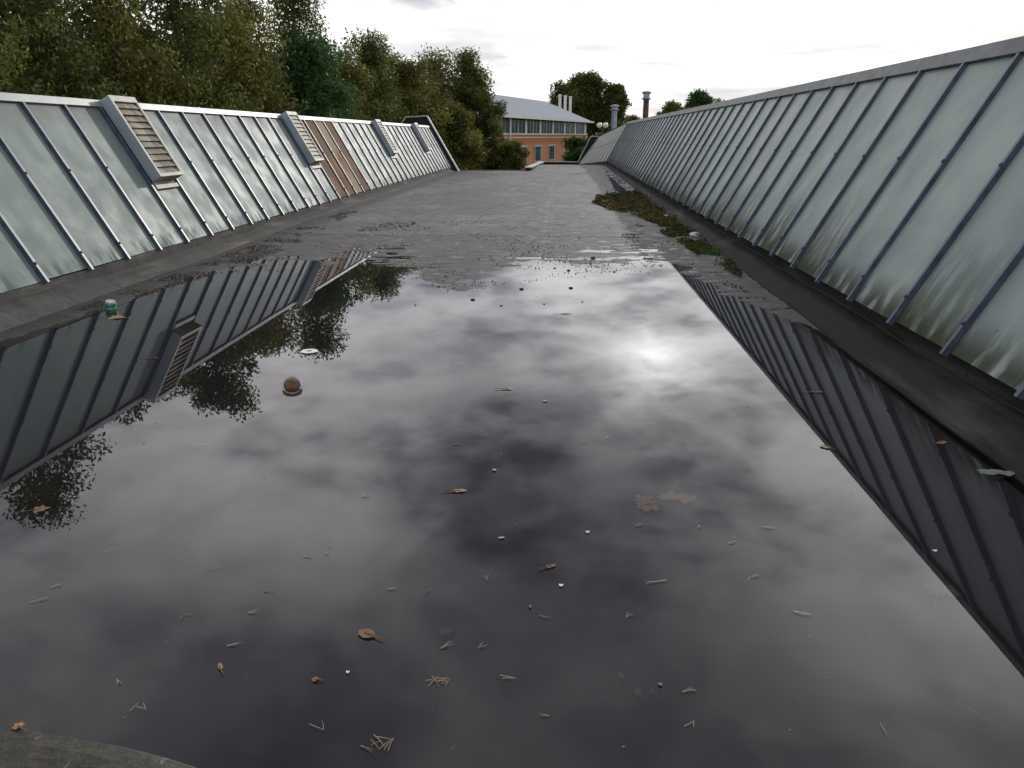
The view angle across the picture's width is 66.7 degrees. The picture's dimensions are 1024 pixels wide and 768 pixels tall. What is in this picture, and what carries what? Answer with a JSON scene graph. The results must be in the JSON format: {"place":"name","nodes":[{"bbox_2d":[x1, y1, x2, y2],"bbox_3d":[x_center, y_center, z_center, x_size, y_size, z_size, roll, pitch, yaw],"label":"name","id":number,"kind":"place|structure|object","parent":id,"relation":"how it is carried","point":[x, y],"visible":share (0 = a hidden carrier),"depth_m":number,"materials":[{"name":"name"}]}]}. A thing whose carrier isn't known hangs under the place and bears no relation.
{"place":"outdoors","nodes":[
{"label":"outdoors","id":0,"kind":"place"},
{"bbox_2d":[353,89,593,169],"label":"office building","id":1,"kind":"structure","parent":0,"point":[541,130],"depth_m":80.64,"materials":[{"name":"orange brick"}]},
{"bbox_2d":[493,118,508,132],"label":"window frame","id":2,"kind":"structure","parent":1,"relation":"in","point":[505,122],"depth_m":69.71,"materials":[{"name":"grey glass"}]},
{"bbox_2d":[511,119,524,132],"bbox_3d":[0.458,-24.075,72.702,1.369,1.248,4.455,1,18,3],"label":"window frame","id":3,"kind":"structure","parent":1,"relation":"in","point":[517,126],"depth_m":72.84,"materials":[{"name":"grey glass"}]},
{"bbox_2d":[525,120,539,132],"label":"window frame","id":4,"kind":"structure","parent":1,"relation":"in","point":[532,126],"depth_m":76.86,"materials":[{"name":"grey glass"}]},
{"bbox_2d":[534,145,541,161],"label":"lower window","id":5,"kind":"structure","parent":1,"relation":"in","point":[537,148],"depth_m":78.90,"materials":[{"name":"grey glass"}]},
{"bbox_2d":[538,120,552,133],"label":"window frame","id":6,"kind":"structure","parent":1,"relation":"in","point":[545,127],"depth_m":80.95,"materials":[{"name":"grey glass"}]},
{"bbox_2d":[548,145,554,160],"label":"lower window","id":7,"kind":"structure","parent":1,"relation":"in","point":[551,152],"depth_m":83.40,"materials":[{"name":"grey glass"}]},
{"bbox_2d":[552,121,563,133],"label":"window frame","id":8,"kind":"structure","parent":1,"relation":"in","point":[557,127],"depth_m":85.05,"materials":[{"name":"grey glass"}]},
{"bbox_2d":[564,122,574,133],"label":"window frame","id":9,"kind":"structure","parent":1,"relation":"in","point":[569,127],"depth_m":89.27,"materials":[{"name":"grey glass"}]},
{"bbox_2d":[575,123,583,133],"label":"window frame","id":10,"kind":"structure","parent":1,"relation":"in","point":[579,127],"depth_m":93.42,"materials":[{"name":"grey glass"}]},
{"bbox_2d":[0,165,1023,767],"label":"roof deck","id":11,"kind":"structure","parent":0,"point":[676,349],"depth_m":3.28,"materials":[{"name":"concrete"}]},
{"bbox_2d":[0,725,196,767],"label":"felt kerb","id":12,"kind":"structure","parent":11,"relation":"on","point":[22,748],"depth_m":1.92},
{"bbox_2d":[11,721,25,729],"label":"leaf","id":13,"kind":"object","parent":12,"relation":"on","point":[17,725],"visible":1,"depth_m":2.00,"materials":[{"name":"brown plant"}]},
{"bbox_2d":[64,208,357,316],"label":"litter","id":14,"kind":"object","parent":11,"relation":"on","point":[228,260],"visible":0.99,"depth_m":9.82,"materials":[{"name":"grey gravel"}]},
{"bbox_2d":[282,376,301,393],"bbox_3d":[-1.371,0.014,4.866,0.120,0.114,0.114,1,18,3],"label":"plastic cup","id":15,"kind":"object","parent":11,"relation":"on","point":[291,384],"visible":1,"depth_m":4.86,"materials":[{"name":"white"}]},
{"bbox_2d":[359,221,415,231],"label":"litter","id":16,"kind":"object","parent":11,"relation":"on","point":[384,228],"visible":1,"depth_m":13.21,"materials":[{"name":"grey gravel"}]},
{"bbox_2d":[437,625,453,636],"bbox_3d":[-0.215,0.795,2.510,0.055,0.009,0.055,1,18,3],"label":"sunken lid","id":17,"kind":"object","parent":11,"relation":"on","point":[445,631],"visible":1,"depth_m":2.51,"materials":[{"name":"grey metal"}]},
{"bbox_2d":[221,221,693,289],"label":"litter","id":18,"kind":"object","parent":11,"relation":"on","point":[488,256],"visible":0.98,"depth_m":10.13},
{"bbox_2d":[459,170,524,170],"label":"roof kerb","id":19,"kind":"structure","parent":11,"relation":"on","point":[491,170],"depth_m":33.91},
{"bbox_2d":[618,672,626,682],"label":"leaf","id":20,"kind":"object","parent":11,"relation":"on","point":[621,676],"visible":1,"depth_m":2.31,"materials":[{"name":"plant"}]},
{"bbox_2d":[592,188,676,221],"bbox_3d":[2.537,-4.181,17.815,1.450,0.233,8.268,1,18,3],"label":"moss","id":21,"kind":"object","parent":11,"relation":"on","point":[642,203],"visible":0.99,"depth_m":16.91,"materials":[{"name":"green plant"}]},
{"bbox_2d":[635,688,642,701],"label":"leaf","id":22,"kind":"object","parent":11,"relation":"on","point":[638,693],"visible":1,"depth_m":2.24,"materials":[{"name":"plant"}]},
{"bbox_2d":[650,688,658,698],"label":"leaf","id":23,"kind":"object","parent":11,"relation":"on","point":[653,692],"visible":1,"depth_m":2.23,"materials":[{"name":"plant"}]},
{"bbox_2d":[634,491,696,511],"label":"leaves","id":24,"kind":"object","parent":11,"relation":"on","point":[643,502],"visible":1,"depth_m":3.42,"materials":[{"name":"beige plant"}]},
{"bbox_2d":[605,169,764,298],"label":"litter","id":25,"kind":"object","parent":11,"relation":"on","point":[650,220],"visible":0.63,"depth_m":13.29,"materials":[{"name":"grey gravel"}]},
{"bbox_2d":[656,217,742,274],"bbox_3d":[2.595,-2.172,11.619,0.537,0.138,6.298,1,18,3],"label":"moss","id":26,"kind":"object","parent":11,"relation":"on","point":[691,244],"visible":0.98,"depth_m":11.33,"materials":[{"name":"green plant"}]},
{"bbox_2d":[698,243,720,254],"bbox_3d":[2.657,-1.889,10.751,0.242,0.090,1.301,1,18,3],"label":"moss","id":27,"kind":"object","parent":11,"relation":"on","point":[705,248],"visible":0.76,"depth_m":10.33,"materials":[{"name":"green plant"}]},
{"bbox_2d":[924,580,962,606],"bbox_3d":[1.483,0.726,2.718,0.182,0.006,0.109,-10,20,-28],"label":"leaf","id":28,"kind":"object","parent":11,"relation":"on","point":[937,588],"visible":1,"depth_m":2.73,"materials":[{"name":"plant"}]},
{"bbox_2d":[962,705,1008,731],"bbox_3d":[1.294,0.915,2.133,0.013,0.007,0.126,-10,20,-28],"label":"leaf","id":29,"kind":"object","parent":11,"relation":"on","point":[975,712],"visible":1,"depth_m":2.14,"materials":[{"name":"grey plant"}]},
{"bbox_2d":[0,0,1023,122],"label":"sky","id":30,"kind":"structure","parent":0,"point":[668,49],"materials":[{"name":"white"}]},
{"bbox_2d":[599,173,657,223],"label":"water","id":31,"kind":"structure","parent":0,"point":[619,188],"depth_m":24.76,"materials":[{"name":"grey liquid"}]},
{"bbox_2d":[18,505,50,513],"bbox_3d":[-1.998,0.529,3.263,0.071,0.007,0.107,12,21,33],"label":"leaf","id":32,"kind":"object","parent":31,"relation":"on","point":[39,509],"visible":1,"depth_m":3.27,"materials":[{"name":"brown plant"}]},
{"bbox_2d":[105,299,116,311],"bbox_3d":[-3.638,-0.702,7.060,0.110,0.127,0.107,1,18,3],"label":"drinks can","id":33,"kind":"object","parent":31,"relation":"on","point":[110,305],"visible":0.94,"depth_m":7.03,"materials":[{"name":"green metal"}]},
{"bbox_2d":[95,315,126,319],"bbox_3d":[-3.460,-0.572,6.723,0.228,0.010,0.153,-12,21,-34],"label":"leaf","id":34,"kind":"object","parent":31,"relation":"on","point":[115,317],"visible":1,"depth_m":6.73,"materials":[{"name":"brown plant"}]},
{"bbox_2d":[218,663,222,672],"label":"leaf","id":35,"kind":"object","parent":31,"relation":"on","point":[220,666],"visible":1,"depth_m":2.30,"materials":[{"name":"brown plant"}]},
{"bbox_2d":[301,349,317,353],"bbox_3d":[-1.477,-0.240,5.673,0.120,0.006,0.120,1,18,3],"label":"white disc","id":36,"kind":"object","parent":31,"relation":"on","point":[307,351],"visible":1,"depth_m":5.65,"materials":[{"name":"plastic"}]},
{"bbox_2d":[311,676,322,681],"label":"leaf","id":37,"kind":"object","parent":31,"relation":"on","point":[315,678],"visible":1,"depth_m":2.25,"materials":[{"name":"brown plant"}]},
{"bbox_2d":[358,628,382,638],"bbox_3d":[-0.450,0.789,2.448,0.045,0.006,0.094,-14,23,-38],"label":"leaf","id":38,"kind":"object","parent":31,"relation":"on","point":[366,633],"visible":1,"depth_m":2.45,"materials":[{"name":"brown plant"}]},
{"bbox_2d":[371,735,393,749],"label":"pine needles","id":39,"kind":"object","parent":31,"relation":"on","point":[381,742],"visible":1,"depth_m":2.01,"materials":[{"name":"plant"}]},
{"bbox_2d":[426,675,449,685],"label":"pine needles","id":40,"kind":"object","parent":31,"relation":"on","point":[439,680],"visible":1,"depth_m":2.24,"materials":[{"name":"plant"}]},
{"bbox_2d":[446,489,466,491],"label":"leaf","id":41,"kind":"object","parent":31,"relation":"on","point":[458,490],"visible":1,"depth_m":3.44,"materials":[{"name":"brown plant"}]},
{"bbox_2d":[1,283,989,747],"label":"floating specks","id":42,"kind":"object","parent":31,"relation":"on","point":[501,453],"visible":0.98,"depth_m":3.36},
{"bbox_2d":[539,564,555,568],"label":"leaf","id":43,"kind":"object","parent":31,"relation":"on","point":[550,565],"visible":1,"depth_m":2.84,"materials":[{"name":"brown plant"}]},
{"bbox_2d":[689,232,699,236],"bbox_3d":[2.826,-2.294,12.045,0.163,0.125,0.179,1,18,3],"label":"stone","id":44,"kind":"object","parent":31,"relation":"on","point":[693,234],"visible":0.59,"depth_m":11.98,"materials":[{"name":"grey stone"}]},
{"bbox_2d":[978,469,1014,475],"bbox_3d":[2.264,0.412,3.629,0.175,0.009,0.062,1,18,3],"label":"plastic film","id":45,"kind":"object","parent":31,"relation":"on","point":[994,472],"visible":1,"depth_m":3.63,"materials":[{"name":"grey plastic"}]},
{"label":"ground","id":46,"kind":"structure","parent":0,"visible":0},
{"bbox_2d":[0,0,75,96],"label":"tree","id":47,"kind":"object","parent":46,"relation":"on","point":[4,74],"visible":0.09,"depth_m":13.21,"materials":[{"name":"green plant"}]},
{"bbox_2d":[0,0,126,96],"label":"tree","id":48,"kind":"object","parent":46,"relation":"on","point":[60,51],"depth_m":19.79,"materials":[{"name":"green plant"}]},
{"bbox_2d":[0,0,129,99],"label":"tree","id":49,"kind":"object","parent":46,"relation":"on","point":[48,53],"visible":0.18,"depth_m":14.74,"materials":[{"name":"green plant"}]},
{"bbox_2d":[33,0,204,106],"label":"tree","id":50,"kind":"object","parent":46,"relation":"on","point":[113,20],"visible":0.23,"depth_m":16.59,"materials":[{"name":"green plant"}]},
{"bbox_2d":[72,0,243,110],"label":"tree","id":51,"kind":"object","parent":46,"relation":"on","point":[147,21],"visible":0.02,"depth_m":23.77,"materials":[{"name":"green plant"}]},
{"bbox_2d":[104,0,259,111],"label":"tree","id":52,"kind":"object","parent":46,"relation":"on","point":[175,15],"visible":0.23,"depth_m":18.52,"materials":[{"name":"green plant"}]},
{"bbox_2d":[159,0,280,112],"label":"tree","id":53,"kind":"object","parent":46,"relation":"on","point":[240,39],"visible":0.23,"depth_m":21.42,"materials":[{"name":"green plant"}]},
{"bbox_2d":[170,28,282,110],"bbox_3d":[-10.756,-8.919,30.987,6.482,10.206,6.310,10,20,28],"label":"tree","id":54,"kind":"object","parent":46,"relation":"on","point":[249,72],"depth_m":29.52,"materials":[{"name":"green plant"}]},
{"bbox_2d":[217,0,308,115],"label":"tree","id":55,"kind":"object","parent":46,"relation":"on","point":[277,107],"visible":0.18,"depth_m":23.59,"materials":[{"name":"green plant"}]},
{"bbox_2d":[259,0,329,116],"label":"tree","id":56,"kind":"object","parent":46,"relation":"on","point":[289,16],"visible":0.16,"depth_m":26.68,"materials":[{"name":"green plant"}]},
{"bbox_2d":[262,23,363,119],"bbox_3d":[-6.648,-7.559,27.661,4.823,9.636,4.119,-8,19,-22],"label":"tree","id":57,"kind":"object","parent":46,"relation":"on","point":[310,56],"visible":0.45,"depth_m":26.17,"materials":[{"name":"green plant"}]},
{"bbox_2d":[308,42,398,122],"bbox_3d":[-6.749,-8.550,31.171,4.644,9.391,4.577,13,22,35],"label":"tree","id":58,"kind":"object","parent":46,"relation":"on","point":[350,71],"visible":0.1,"depth_m":30.03,"materials":[{"name":"green plant"}]},
{"bbox_2d":[341,24,416,122],"bbox_3d":[-5.776,-10.179,34.532,4.109,10.462,3.949,-12,21,-34],"label":"tree","id":59,"kind":"object","parent":46,"relation":"on","point":[373,52],"visible":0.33,"depth_m":32.77,"materials":[{"name":"green plant"}]},
{"bbox_2d":[371,47,460,157],"bbox_3d":[-4.972,-10.860,37.480,4.792,9.974,5.085,1,18,3],"label":"tree","id":60,"kind":"object","parent":46,"relation":"on","point":[407,72],"visible":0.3,"depth_m":36.23,"materials":[{"name":"green plant"}]},
{"bbox_2d":[392,75,449,152],"bbox_3d":[-5.217,-11.199,39.916,4.734,9.137,5.238,1,18,3],"label":"tree","id":61,"kind":"object","parent":46,"relation":"on","point":[429,96],"visible":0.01,"depth_m":39.01,"materials":[{"name":"green plant"}]},
{"bbox_2d":[411,43,471,141],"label":"tree","id":62,"kind":"object","parent":46,"relation":"on","point":[440,76],"visible":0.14,"depth_m":41.27,"materials":[{"name":"green plant"}]},
{"bbox_2d":[430,94,489,169],"bbox_3d":[-3.083,-10.863,40.691,4.217,8.016,5.005,1,18,3],"label":"tree","id":63,"kind":"object","parent":46,"relation":"on","point":[456,130],"visible":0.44,"depth_m":39.35,"materials":[{"name":"green plant"}]},
{"bbox_2d":[446,46,502,166],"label":"tree","id":64,"kind":"object","parent":46,"relation":"on","point":[469,71],"visible":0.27,"depth_m":42.80,"materials":[{"name":"green plant"}]},
{"bbox_2d":[456,81,507,169],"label":"tree","id":65,"kind":"object","parent":46,"relation":"on","point":[476,99],"visible":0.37,"depth_m":42.15,"materials":[{"name":"green plant"}]},
{"bbox_2d":[487,139,529,169],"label":"tree","id":66,"kind":"object","parent":46,"relation":"on","point":[513,153],"visible":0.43,"depth_m":42.09,"materials":[{"name":"green plant"}]},
{"bbox_2d":[548,79,582,108],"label":"tree","id":67,"kind":"object","parent":46,"relation":"on","point":[556,92],"visible":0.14,"depth_m":112.48,"materials":[{"name":"green plant"}]},
{"bbox_2d":[561,135,587,160],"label":"tree","id":68,"kind":"object","parent":46,"relation":"on","point":[575,145],"visible":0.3,"depth_m":56.72,"materials":[{"name":"green plant"}]},
{"bbox_2d":[554,69,610,138],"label":"tree","id":69,"kind":"object","parent":46,"relation":"on","point":[586,92],"visible":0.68,"depth_m":108.57,"materials":[{"name":"green plant"}]},
{"bbox_2d":[597,122,607,133],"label":"street lamp","id":70,"kind":"object","parent":46,"relation":"on","point":[599,124],"visible":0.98,"depth_m":71.62,"materials":[{"name":"white glass"}]},
{"bbox_2d":[603,121,622,133],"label":"tree","id":71,"kind":"object","parent":46,"relation":"on","point":[618,123],"visible":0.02,"depth_m":93.91,"materials":[{"name":"green plant"}]},
{"bbox_2d":[597,82,631,133],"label":"tree","id":72,"kind":"object","parent":46,"relation":"on","point":[614,94],"visible":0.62,"depth_m":107.92,"materials":[{"name":"green plant"}]},
{"bbox_2d":[622,114,641,123],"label":"tree","id":73,"kind":"object","parent":46,"relation":"on","point":[632,117],"visible":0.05,"depth_m":88.90,"materials":[{"name":"green plant"}]},
{"bbox_2d":[655,99,685,115],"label":"tree","id":74,"kind":"object","parent":46,"relation":"on","point":[671,106],"visible":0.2,"depth_m":76.64,"materials":[{"name":"green plant"}]},
{"bbox_2d":[682,88,714,108],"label":"tree","id":75,"kind":"object","parent":46,"relation":"on","point":[698,97],"visible":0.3,"depth_m":77.34,"materials":[{"name":"green plant"}]},
{"bbox_3d":[1.439,-3.411,23.793,18.000,4.040,55.500,1,18,3],"label":"factory building","id":76,"kind":"object","parent":46,"relation":"on","visible":0},
{"bbox_2d":[0,92,453,331],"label":"glazed roof slope","id":77,"kind":"structure","parent":76,"relation":"on","point":[88,211],"depth_m":9.43,"materials":[{"name":"frosted glass"},{"name":"blue grey painted steel"},{"name":"weathered felt"}]},
{"bbox_2d":[100,95,183,189],"bbox_3d":[-4.660,-3.048,9.851,0.655,1.118,0.621,1,18,3],"label":"louvre vent","id":78,"kind":"object","parent":77,"relation":"attached to","point":[130,120],"visible":1,"depth_m":9.73,"materials":[{"name":"metal"}]},
{"bbox_2d":[280,111,323,168],"bbox_3d":[-4.274,-4.981,15.920,0.655,1.118,0.621,1,18,3],"label":"louvre vent","id":79,"kind":"object","parent":77,"relation":"attached to","point":[302,138],"visible":1,"depth_m":15.74,"materials":[{"name":"metal"}]},
{"bbox_2d":[371,119,397,158],"bbox_3d":[-3.801,-7.344,23.338,0.655,1.118,0.621,1,18,3],"label":"louvre vent","id":80,"kind":"object","parent":77,"relation":"attached to","point":[385,137],"visible":1,"depth_m":23.13,"materials":[{"name":"metal"}]},
{"bbox_2d":[411,123,430,153],"bbox_3d":[-3.415,-9.277,29.407,0.655,1.118,0.621,1,18,3],"label":"louvre vent","id":81,"kind":"object","parent":77,"relation":"attached to","point":[421,137],"visible":1,"depth_m":29.18,"materials":[{"name":"metal"}]},
{"bbox_2d":[401,115,458,170],"bbox_3d":[-3.601,-9.892,33.475,2.668,3.133,0.190,1,18,3],"label":"gable upstand","id":82,"kind":"object","parent":76,"relation":"on","point":[423,120],"visible":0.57,"depth_m":33.09,"materials":[{"name":"grey metal"}]},
{"bbox_2d":[524,161,543,170],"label":"roof kerb","id":83,"kind":"structure","parent":76,"relation":"on","point":[531,167],"depth_m":37.03,"materials":[{"name":"metal"}]},
{"bbox_2d":[544,161,578,164],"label":"roof kerb","id":84,"kind":"structure","parent":76,"relation":"on","point":[561,162],"depth_m":49.12,"materials":[{"name":"grey concrete"}]},
{"bbox_2d":[579,122,626,164],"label":"glazed roof slope","id":85,"kind":"structure","parent":76,"relation":"on","point":[600,150],"depth_m":44.02,"materials":[{"name":"glass"}]},
{"bbox_2d":[578,136,597,162],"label":"gable upstand","id":86,"kind":"object","parent":85,"relation":"attached to","point":[591,141],"visible":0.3,"depth_m":49.24,"materials":[{"name":"grey metal"}]},
{"bbox_2d":[610,105,618,129],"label":"flue pipe","id":87,"kind":"object","parent":85,"relation":"on","point":[614,109],"visible":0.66,"depth_m":44.27,"materials":[{"name":"metal"}]},
{"bbox_2d":[604,36,1023,494],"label":"glazed roof slope","id":88,"kind":"structure","parent":76,"relation":"on","point":[871,221],"depth_m":6.44,"materials":[{"name":"translucent dirty glass"},{"name":"blue grey painted steel"}]},
{"bbox_2d":[642,91,650,117],"bbox_3d":[6.596,-13.063,38.528,0.449,2.710,0.449,1,18,3],"label":"flue pipe","id":89,"kind":"object","parent":88,"relation":"on","point":[646,98],"visible":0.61,"depth_m":38.18,"materials":[{"name":"metal"}]}
]}

